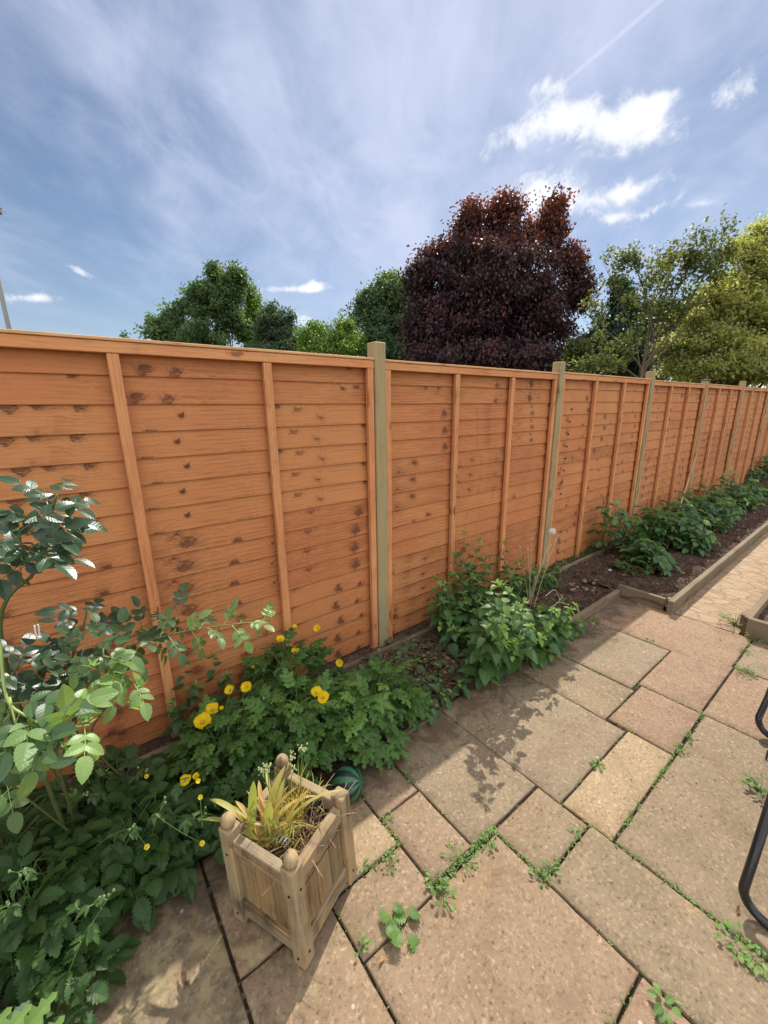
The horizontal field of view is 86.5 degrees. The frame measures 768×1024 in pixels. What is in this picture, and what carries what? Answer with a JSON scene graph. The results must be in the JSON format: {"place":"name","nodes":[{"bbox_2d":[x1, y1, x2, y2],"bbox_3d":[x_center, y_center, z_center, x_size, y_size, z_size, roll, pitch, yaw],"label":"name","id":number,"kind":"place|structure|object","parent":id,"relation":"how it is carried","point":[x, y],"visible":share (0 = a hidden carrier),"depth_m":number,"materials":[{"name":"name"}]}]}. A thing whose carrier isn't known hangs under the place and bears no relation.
{"place":"outdoors","nodes":[
{"label":"outdoors","id":0,"kind":"place"},
{"bbox_2d":[0,207,11,328],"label":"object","id":1,"kind":"structure","parent":0,"point":[5,311],"depth_m":8.98,"materials":[{"name":"grey metal"}]},
{"bbox_2d":[0,571,615,965],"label":"soil","id":2,"kind":"structure","parent":0,"point":[157,743],"depth_m":2.44,"materials":[{"name":"brown soil"}]},
{"bbox_2d":[0,773,86,922],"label":"wood avens","id":3,"kind":"object","parent":2,"relation":"on","point":[6,833],"visible":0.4,"depth_m":1.38,"materials":[{"name":"green plant"}]},
{"bbox_2d":[0,820,138,1005],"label":"wood avens","id":4,"kind":"object","parent":2,"relation":"on","point":[49,927],"visible":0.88,"depth_m":1.12,"materials":[{"name":"green plant"}]},
{"bbox_2d":[0,743,181,902],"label":"wood avens","id":5,"kind":"object","parent":2,"relation":"on","point":[118,758],"visible":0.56,"depth_m":1.43,"materials":[{"name":"green plant"}]},
{"bbox_2d":[64,768,142,844],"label":"shaded nettle","id":6,"kind":"object","parent":2,"relation":"on","point":[88,810],"visible":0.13,"depth_m":1.45,"materials":[{"name":"green plant"}]},
{"bbox_2d":[0,476,275,834],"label":"rose bush","id":7,"kind":"object","parent":2,"relation":"on","point":[29,754],"visible":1,"depth_m":1.02,"materials":[{"name":"green plant"}]},
{"bbox_2d":[34,624,40,638],"bbox_3d":[-0.934,0.323,1.101,0.010,0.044,0.010,1,14,5],"label":"plant tie","id":8,"kind":"object","parent":7,"relation":"hanging from","point":[38,636],"visible":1,"depth_m":1.10,"materials":[{"name":"white plastic"}]},
{"bbox_2d":[58,765,226,939],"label":"wood avens","id":9,"kind":"object","parent":2,"relation":"on","point":[174,876],"visible":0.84,"depth_m":1.31,"materials":[{"name":"green plant"}]},
{"bbox_2d":[160,651,241,740],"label":"shaded nettle","id":10,"kind":"object","parent":2,"relation":"on","point":[174,713],"visible":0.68,"depth_m":1.90,"materials":[{"name":"green plant"}]},
{"bbox_2d":[156,681,295,811],"bbox_3d":[-0.677,0.956,1.729,0.646,0.412,0.574,-12,18,-36],"label":"poppy plant","id":11,"kind":"object","parent":2,"relation":"on","point":[209,715],"visible":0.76,"depth_m":1.63,"materials":[{"name":"green plant"}]},
{"bbox_2d":[217,659,353,787],"bbox_3d":[-0.384,0.895,1.846,0.698,0.465,0.625,-12,18,-36],"label":"poppy plant","id":12,"kind":"object","parent":2,"relation":"on","point":[304,729],"visible":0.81,"depth_m":1.73,"materials":[{"name":"green plant"}]},
{"bbox_2d":[230,624,346,730],"bbox_3d":[-0.512,0.833,2.115,0.465,0.418,0.624,6,16,25],"label":"poppy plant","id":13,"kind":"object","parent":2,"relation":"on","point":[255,669],"visible":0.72,"depth_m":2.10,"materials":[{"name":"green plant"}]},
{"bbox_2d":[317,673,411,770],"bbox_3d":[-0.090,0.967,1.856,0.423,0.356,0.409,3,15,14],"label":"poppy plant","id":14,"kind":"object","parent":2,"relation":"on","point":[374,750],"visible":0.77,"depth_m":1.80,"materials":[{"name":"green plant"}]},
{"bbox_2d":[327,657,433,742],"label":"poppy plant","id":15,"kind":"object","parent":2,"relation":"on","point":[411,696],"visible":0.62,"depth_m":1.98,"materials":[{"name":"green plant"}]},
{"bbox_2d":[362,656,473,737],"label":"young nettle","id":16,"kind":"object","parent":2,"relation":"on","point":[466,691],"visible":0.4,"depth_m":2.24,"materials":[{"name":"green plant"}]},
{"bbox_2d":[359,636,500,727],"bbox_3d":[0.182,0.955,2.452,0.773,0.219,0.734,-12,18,-36],"label":"wilted nettle","id":17,"kind":"object","parent":2,"relation":"on","point":[436,688],"visible":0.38,"depth_m":2.44,"materials":[{"name":"green plant"}]},
{"bbox_2d":[424,529,595,690],"bbox_3d":[1.095,0.563,2.989,2.062,0.927,0.954,-12,18,-36],"label":"nettle clump","id":18,"kind":"object","parent":2,"relation":"on","point":[496,646],"visible":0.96,"depth_m":2.59,"materials":[{"name":"green plant"}]},
{"bbox_2d":[310,495,765,776],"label":"soil clods","id":19,"kind":"object","parent":2,"relation":"on","point":[580,607],"visible":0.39,"depth_m":3.55,"materials":[{"name":"brown soil"}]},
{"bbox_2d":[504,545,603,586],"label":"low plant","id":20,"kind":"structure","parent":2,"relation":"on","point":[581,555],"depth_m":4.18,"materials":[{"name":"green plant"}]},
{"bbox_2d":[0,596,767,1023],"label":"patio","id":21,"kind":"structure","parent":0,"point":[478,958],"depth_m":1.39,"materials":[{"name":"stone"}]},
{"bbox_2d":[0,993,62,1023],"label":"wood avens","id":22,"kind":"object","parent":21,"relation":"on","point":[48,1017],"visible":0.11,"depth_m":1.00,"materials":[{"name":"green plant"}]},
{"bbox_2d":[0,991,64,1023],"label":"feathery frond","id":23,"kind":"object","parent":21,"relation":"on","point":[36,1014],"visible":1,"depth_m":0.61,"materials":[{"name":"green plant"}]},
{"bbox_2d":[0,893,140,1023],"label":"wood avens","id":24,"kind":"object","parent":21,"relation":"on","point":[108,954],"visible":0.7,"depth_m":1.06,"materials":[{"name":"green plant"}]},
{"bbox_2d":[169,771,264,868],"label":"wood avens","id":25,"kind":"object","parent":21,"relation":"on","point":[241,790],"visible":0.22,"depth_m":1.43,"materials":[{"name":"green plant"}]},
{"bbox_2d":[218,753,356,969],"bbox_3d":[-0.293,1.074,1.305,0.306,0.384,0.290,7,16,27],"label":"wooden planter","id":26,"kind":"object","parent":21,"relation":"on","point":[289,908],"visible":0.87,"depth_m":1.22,"materials":[{"name":"brown wood"}]},
{"bbox_2d":[258,796,340,884],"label":"potting soil","id":27,"kind":"structure","parent":26,"relation":"in","point":[279,854],"depth_m":1.27,"materials":[{"name":"brown soil"}]},
{"bbox_2d":[202,765,339,847],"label":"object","id":28,"kind":"object","parent":27,"relation":"on","point":[270,807],"visible":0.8,"depth_m":1.27,"materials":[{"name":"yellow plant"}]},
{"bbox_2d":[237,743,324,858],"bbox_3d":[-0.329,0.903,1.259,0.256,0.270,0.206,-7,15,-22],"label":"grape hyacinth","id":29,"kind":"object","parent":27,"relation":"on","point":[267,771],"visible":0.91,"depth_m":1.30,"materials":[{"name":"green plant"}]},
{"bbox_2d":[275,833,290,848],"bbox_3d":[-0.315,1.017,1.272,0.054,0.048,0.031,7,16,27],"label":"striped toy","id":30,"kind":"object","parent":27,"relation":"on","point":[285,841],"visible":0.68,"depth_m":1.26,"materials":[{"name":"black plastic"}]},
{"bbox_2d":[244,766,355,895],"bbox_3d":[-0.278,0.966,1.332,0.376,0.190,0.377,-12,18,-36],"label":"dry grass tuft","id":31,"kind":"object","parent":27,"relation":"on","point":[306,825],"visible":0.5,"depth_m":1.31,"materials":[{"name":"yellow plant"}]},
{"bbox_2d":[304,798,323,823],"bbox_3d":[-0.234,0.987,1.363,0.074,0.091,0.091,3,15,16],"label":"plant pot","id":32,"kind":"object","parent":27,"relation":"on","point":[315,804],"visible":0.44,"depth_m":1.33,"materials":[{"name":"black plastic"}]},
{"bbox_2d":[280,842,322,876],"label":"dry stalk","id":33,"kind":"object","parent":26,"relation":"hanging from","point":[311,859],"visible":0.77,"depth_m":1.17,"materials":[{"name":"plant"}]},
{"bbox_2d":[332,765,363,803],"bbox_3d":[-0.146,1.109,1.665,0.132,0.134,0.134,-25,-18,23],"label":"watermelon ball","id":34,"kind":"object","parent":21,"relation":"on","point":[349,775],"visible":0.83,"depth_m":1.63,"materials":[{"name":"plastic"}]},
{"bbox_2d":[356,858,369,871],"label":"patio weed","id":35,"kind":"object","parent":21,"relation":"on","point":[366,866],"visible":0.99,"depth_m":1.42,"materials":[{"name":"green plant"}]},
{"bbox_2d":[355,933,371,956],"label":"patio weed","id":36,"kind":"object","parent":21,"relation":"on","point":[367,941],"visible":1,"depth_m":1.21,"materials":[{"name":"green plant"}]},
{"bbox_2d":[382,810,393,821],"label":"patio weed","id":37,"kind":"object","parent":21,"relation":"on","point":[389,811],"visible":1,"depth_m":1.58,"materials":[{"name":"green plant"}]},
{"bbox_2d":[381,848,399,873],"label":"patio weed","id":38,"kind":"object","parent":21,"relation":"on","point":[391,860],"visible":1,"depth_m":1.44,"materials":[{"name":"green plant"}]},
{"bbox_2d":[379,902,405,924],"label":"patio weed","id":39,"kind":"object","parent":21,"relation":"on","point":[400,914],"visible":0.98,"depth_m":1.28,"materials":[{"name":"green plant"}]},
{"bbox_2d":[385,905,421,954],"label":"patio weed","id":40,"kind":"object","parent":21,"relation":"on","point":[394,935],"visible":1,"depth_m":1.22,"materials":[{"name":"green plant"}]},
{"bbox_2d":[404,769,413,781],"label":"patio weed","id":41,"kind":"object","parent":21,"relation":"on","point":[408,776],"visible":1,"depth_m":1.76,"materials":[{"name":"green plant"}]},
{"bbox_2d":[424,868,446,892],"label":"patio weed","id":42,"kind":"object","parent":21,"relation":"on","point":[429,874],"visible":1,"depth_m":1.36,"materials":[{"name":"green plant"}]},
{"bbox_2d":[426,876,457,910],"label":"patio weed","id":43,"kind":"object","parent":21,"relation":"on","point":[447,888],"visible":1,"depth_m":1.33,"materials":[{"name":"green plant"}]},
{"bbox_2d":[441,839,478,874],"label":"patio weed","id":44,"kind":"object","parent":21,"relation":"on","point":[473,856],"visible":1,"depth_m":1.44,"materials":[{"name":"green plant"}]},
{"bbox_2d":[203,607,766,1014],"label":"grit","id":45,"kind":"object","parent":21,"relation":"on","point":[638,965],"visible":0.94,"depth_m":1.62,"materials":[{"name":"grey gravel"}]},
{"bbox_2d":[477,828,498,850],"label":"patio weed","id":46,"kind":"object","parent":21,"relation":"on","point":[491,846],"visible":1,"depth_m":1.49,"materials":[{"name":"green plant"}]},
{"bbox_2d":[347,554,647,689],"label":"dry stems","id":47,"kind":"object","parent":21,"relation":"on","point":[419,646],"visible":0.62,"depth_m":2.62,"materials":[{"name":"brown plant"}]},
{"bbox_2d":[249,634,767,1023],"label":"weeds","id":48,"kind":"object","parent":21,"relation":"on","point":[476,845],"visible":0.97,"depth_m":1.48,"materials":[{"name":"green plant"}]},
{"bbox_2d":[490,680,543,683],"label":"twig","id":49,"kind":"object","parent":21,"relation":"on","point":[519,680],"visible":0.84,"depth_m":2.36,"materials":[{"name":"wood"}]},
{"bbox_2d":[529,868,550,888],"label":"patio weed","id":50,"kind":"object","parent":21,"relation":"on","point":[547,878],"visible":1,"depth_m":1.38,"materials":[{"name":"green plant"}]},
{"bbox_2d":[539,858,561,878],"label":"patio weed","id":51,"kind":"object","parent":21,"relation":"on","point":[554,866],"visible":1,"depth_m":1.41,"materials":[{"name":"green plant"}]},
{"bbox_2d":[565,827,581,838],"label":"patio weed","id":52,"kind":"object","parent":21,"relation":"on","point":[578,834],"visible":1,"depth_m":1.52,"materials":[{"name":"green plant"}]},
{"bbox_2d":[565,589,619,625],"bbox_3d":[1.602,0.773,3.149,0.910,0.110,0.035,-12,18,-37],"label":"edging board","id":53,"kind":"object","parent":21,"relation":"on","point":[593,608],"visible":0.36,"depth_m":3.16,"materials":[{"name":"brown wood"}]},
{"bbox_2d":[588,760,605,773],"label":"patio weed","id":54,"kind":"object","parent":21,"relation":"on","point":[592,762],"visible":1,"depth_m":1.81,"materials":[{"name":"green plant"}]},
{"bbox_2d":[646,982,681,1023],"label":"patio weed","id":55,"kind":"object","parent":21,"relation":"on","point":[662,1015],"visible":1,"depth_m":1.07,"materials":[{"name":"green plant"}]},
{"bbox_2d":[674,740,688,752],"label":"patio weed","id":56,"kind":"object","parent":21,"relation":"on","point":[677,746],"visible":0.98,"depth_m":1.89,"materials":[{"name":"green plant"}]},
{"bbox_2d":[682,731,697,742],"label":"patio weed","id":57,"kind":"object","parent":21,"relation":"on","point":[688,736],"visible":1,"depth_m":1.95,"materials":[{"name":"green plant"}]},
{"bbox_2d":[715,919,755,971],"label":"patio weed","id":58,"kind":"object","parent":21,"relation":"on","point":[727,924],"visible":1,"depth_m":1.21,"materials":[{"name":"green plant"}]},
{"bbox_2d":[735,664,757,679],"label":"patio weed","id":59,"kind":"object","parent":21,"relation":"on","point":[745,669],"visible":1,"depth_m":2.42,"materials":[{"name":"green plant"}]},
{"bbox_2d":[738,938,767,979],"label":"patio weed","id":60,"kind":"object","parent":21,"relation":"on","point":[760,963],"visible":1,"depth_m":1.17,"materials":[{"name":"green plant"}]},
{"bbox_2d":[738,688,767,929],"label":"garden recliner","id":61,"kind":"object","parent":21,"relation":"on","point":[752,859],"visible":1,"depth_m":1.27,"materials":[{"name":"black metal"}]},
{"bbox_2d":[742,772,767,797],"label":"patio weed","id":62,"kind":"object","parent":21,"relation":"on","point":[757,785],"visible":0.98,"depth_m":1.69,"materials":[{"name":"green plant"}]},
{"bbox_2d":[745,632,767,642],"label":"patio weed","id":63,"kind":"object","parent":21,"relation":"on","point":[755,639],"visible":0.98,"depth_m":2.74,"materials":[{"name":"green plant"}]},
{"bbox_2d":[0,0,767,387],"label":"sky","id":64,"kind":"structure","parent":0,"point":[306,144],"materials":[{"name":"blue"}]},
{"bbox_2d":[187,641,752,1023],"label":"patio bedding","id":65,"kind":"object","parent":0,"point":[621,1013],"visible":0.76,"depth_m":1.42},
{"bbox_2d":[386,718,427,743],"bbox_3d":[0.141,1.089,2.034,0.320,0.044,0.030,-12,18,-37],"label":"edging board","id":66,"kind":"object","parent":65,"relation":"on","point":[408,730],"visible":0.18,"depth_m":2.02,"materials":[{"name":"brown wood"}]},
{"bbox_2d":[301,569,739,674],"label":"ground","id":67,"kind":"structure","parent":0,"point":[664,609],"depth_m":3.11,"materials":[{"name":"brown soil"}]},
{"bbox_2d":[119,330,130,337],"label":"shrub","id":68,"kind":"object","parent":67,"relation":"on","point":[125,335],"visible":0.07,"depth_m":11.97,"materials":[{"name":"green plant"}]},
{"bbox_2d":[133,259,253,346],"bbox_3d":[-7.681,-6.571,17.219,4.499,7.670,3.623,-12,18,-36],"label":"maple tree","id":69,"kind":"object","parent":67,"relation":"on","point":[219,304],"visible":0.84,"depth_m":16.60,"materials":[{"name":"green plant"}]},
{"bbox_2d":[230,279,266,347],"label":"birch tree","id":70,"kind":"object","parent":67,"relation":"on","point":[252,303],"visible":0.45,"depth_m":18.25,"materials":[{"name":"green plant"}]},
{"bbox_2d":[4,590,521,824],"bbox_3d":[-0.965,1.117,1.928,5.400,0.108,0.060,-11,18,-36],"label":"edging board","id":71,"kind":"object","parent":67,"relation":"on","point":[167,746],"visible":0.03,"depth_m":2.48,"materials":[{"name":"brown wood"}]},
{"bbox_2d":[238,298,302,351],"bbox_3d":[-3.953,-5.044,15.368,2.404,5.516,2.409,9,17,33],"label":"hawthorn tree","id":72,"kind":"object","parent":67,"relation":"on","point":[272,323],"visible":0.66,"depth_m":14.65,"materials":[{"name":"green plant"}]},
{"bbox_2d":[288,310,366,356],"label":"lime bush","id":73,"kind":"object","parent":67,"relation":"on","point":[316,337],"visible":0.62,"depth_m":13.59,"materials":[{"name":"green plant"}]},
{"bbox_2d":[340,266,415,360],"bbox_3d":[0.136,-5.995,16.294,3.673,6.814,3.580,-12,18,-36],"label":"ash tree","id":74,"kind":"object","parent":67,"relation":"on","point":[377,305],"visible":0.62,"depth_m":15.26,"materials":[{"name":"green plant"}]},
{"bbox_2d":[0,328,767,810],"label":"timber fence","id":75,"kind":"object","parent":67,"relation":"on","point":[342,502],"visible":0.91,"depth_m":2.20,"materials":[{"name":"brown wood"}]},
{"bbox_2d":[394,181,602,371],"bbox_3d":[3.552,-6.004,13.118,5.951,8.321,5.155,-12,18,-36],"label":"crimson maple","id":76,"kind":"object","parent":67,"relation":"on","point":[483,312],"visible":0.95,"depth_m":12.28,"materials":[{"name":"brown plant"}]},
{"bbox_2d":[519,528,568,615],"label":"dry twiggy stalks","id":77,"kind":"object","parent":67,"relation":"on","point":[552,532],"visible":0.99,"depth_m":2.94,"materials":[{"name":"beige plant"}]},
{"bbox_2d":[360,356,764,387],"bbox_3d":[10.844,-6.513,22.367,29.724,4.819,4.853,-1,14,1],"label":"hedge","id":78,"kind":"object","parent":67,"relation":"on","point":[667,378],"depth_m":21.53,"materials":[{"name":"green plant"}]},
{"bbox_2d":[525,539,626,588],"bbox_3d":[1.977,0.519,4.116,1.970,0.116,0.060,-12,18,-36],"label":"edging board","id":79,"kind":"object","parent":67,"relation":"on","point":[591,555],"visible":0.23,"depth_m":4.07,"materials":[{"name":"brown wood"}]},
{"bbox_2d":[558,335,625,374],"bbox_3d":[5.838,-3.227,11.784,1.651,3.523,1.409,-3,14,-8],"label":"maple sapling","id":80,"kind":"object","parent":67,"relation":"on","point":[580,347],"visible":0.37,"depth_m":11.29,"materials":[{"name":"green plant"}]},
{"bbox_2d":[566,274,669,377],"bbox_3d":[7.804,-5.110,14.157,2.924,5.948,3.075,-12,18,-36],"label":"conifer tree","id":81,"kind":"object","parent":67,"relation":"on","point":[615,328],"visible":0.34,"depth_m":13.50,"materials":[{"name":"green plant"}]},
{"bbox_2d":[548,203,743,377],"bbox_3d":[6.833,-3.999,10.115,5.982,5.823,2.350,-1,14,0],"label":"sparse tree","id":82,"kind":"object","parent":67,"relation":"on","point":[691,260],"visible":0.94,"depth_m":9.41,"materials":[{"name":"green plant"}]},
{"bbox_2d":[646,291,685,380],"bbox_3d":[10.829,-5.631,16.296,3.202,5.837,2.305,-6,15,-21],"label":"dark tree","id":83,"kind":"object","parent":67,"relation":"on","point":[668,301],"visible":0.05,"depth_m":15.55,"materials":[{"name":"green plant"}]},
{"bbox_2d":[641,209,767,387],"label":"golden maple","id":84,"kind":"object","parent":67,"relation":"on","point":[735,354],"visible":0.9,"depth_m":9.63,"materials":[{"name":"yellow plant"}]},
{"bbox_2d":[665,521,767,614],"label":"edging board","id":85,"kind":"object","parent":67,"relation":"on","point":[681,598],"visible":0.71,"depth_m":3.68,"materials":[{"name":"brown wood"}]},
{"bbox_2d":[744,617,767,643],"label":"edging board","id":86,"kind":"object","parent":67,"relation":"on","point":[756,627],"visible":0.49,"depth_m":2.75,"materials":[{"name":"brown wood"}]},
{"bbox_2d":[548,474,767,606],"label":"soil","id":87,"kind":"structure","parent":0,"point":[680,558],"depth_m":4.07,"materials":[{"name":"brown soil"}]},
{"bbox_2d":[343,508,766,710],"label":"leaf litter","id":88,"kind":"object","parent":87,"relation":"on","point":[445,657],"visible":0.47,"depth_m":3.17,"materials":[{"name":"brown plant"}]},
{"bbox_2d":[618,584,665,609],"bbox_3d":[2.077,0.698,3.309,0.035,0.125,0.343,-12,18,-36],"label":"edging board","id":89,"kind":"object","parent":87,"relation":"on","point":[634,594],"visible":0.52,"depth_m":3.28,"materials":[{"name":"brown wood"}]},
{"bbox_2d":[608,534,680,576],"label":"raspberry plant","id":90,"kind":"object","parent":87,"relation":"on","point":[642,551],"visible":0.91,"depth_m":3.85,"materials":[{"name":"green plant"}]},
{"bbox_2d":[587,498,720,556],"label":"raspberry plant","id":91,"kind":"object","parent":87,"relation":"on","point":[690,537],"visible":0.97,"depth_m":4.28,"materials":[{"name":"green plant"}]},
{"bbox_2d":[666,453,696,548],"bbox_3d":[3.731,-0.181,5.099,0.022,0.902,2.390,11,19,39],"label":"bamboo cane","id":92,"kind":"object","parent":87,"relation":"on","point":[684,491],"visible":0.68,"depth_m":5.27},
{"bbox_2d":[680,445,685,501],"bbox_3d":[4.083,-0.386,5.592,0.011,1.030,0.131,1,14,5],"label":"bamboo cane","id":93,"kind":"object","parent":87,"relation":"on","point":[683,471],"visible":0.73,"depth_m":5.57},
{"bbox_2d":[650,491,735,536],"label":"raspberry plant","id":94,"kind":"object","parent":87,"relation":"on","point":[690,508],"visible":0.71,"depth_m":5.05,"materials":[{"name":"green plant"}]},
{"bbox_2d":[682,471,761,528],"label":"raspberry plant","id":95,"kind":"object","parent":87,"relation":"on","point":[731,500],"visible":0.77,"depth_m":5.88,"materials":[{"name":"green plant"}]},
{"bbox_2d":[742,477,767,505],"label":"raspberry plant","id":96,"kind":"object","parent":87,"relation":"on","point":[762,496],"visible":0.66,"depth_m":6.71,"materials":[{"name":"green plant"}]},
{"bbox_2d":[747,456,767,481],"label":"raspberry plant","id":97,"kind":"object","parent":87,"relation":"on","point":[759,475],"visible":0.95,"depth_m":8.19,"materials":[{"name":"green plant"}]},
{"bbox_2d":[675,532,767,633],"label":"path","id":98,"kind":"structure","parent":0,"point":[738,586],"depth_m":3.49,"materials":[{"name":"beige stone crazy paving"}]},
{"bbox_2d":[716,612,743,625],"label":"patio weed","id":99,"kind":"object","parent":98,"relation":"on","point":[731,621],"visible":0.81,"depth_m":2.96,"materials":[{"name":"green plant"}]},
{"bbox_2d":[738,590,767,635],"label":"edging board","id":100,"kind":"object","parent":98,"relation":"on","point":[758,608],"visible":0.69,"depth_m":2.91,"materials":[{"name":"brown wood"}]},
{"bbox_2d":[757,605,767,621],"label":"soil","id":101,"kind":"structure","parent":0,"point":[763,615],"depth_m":2.95,"materials":[{"name":"brown soil"}]}
]}

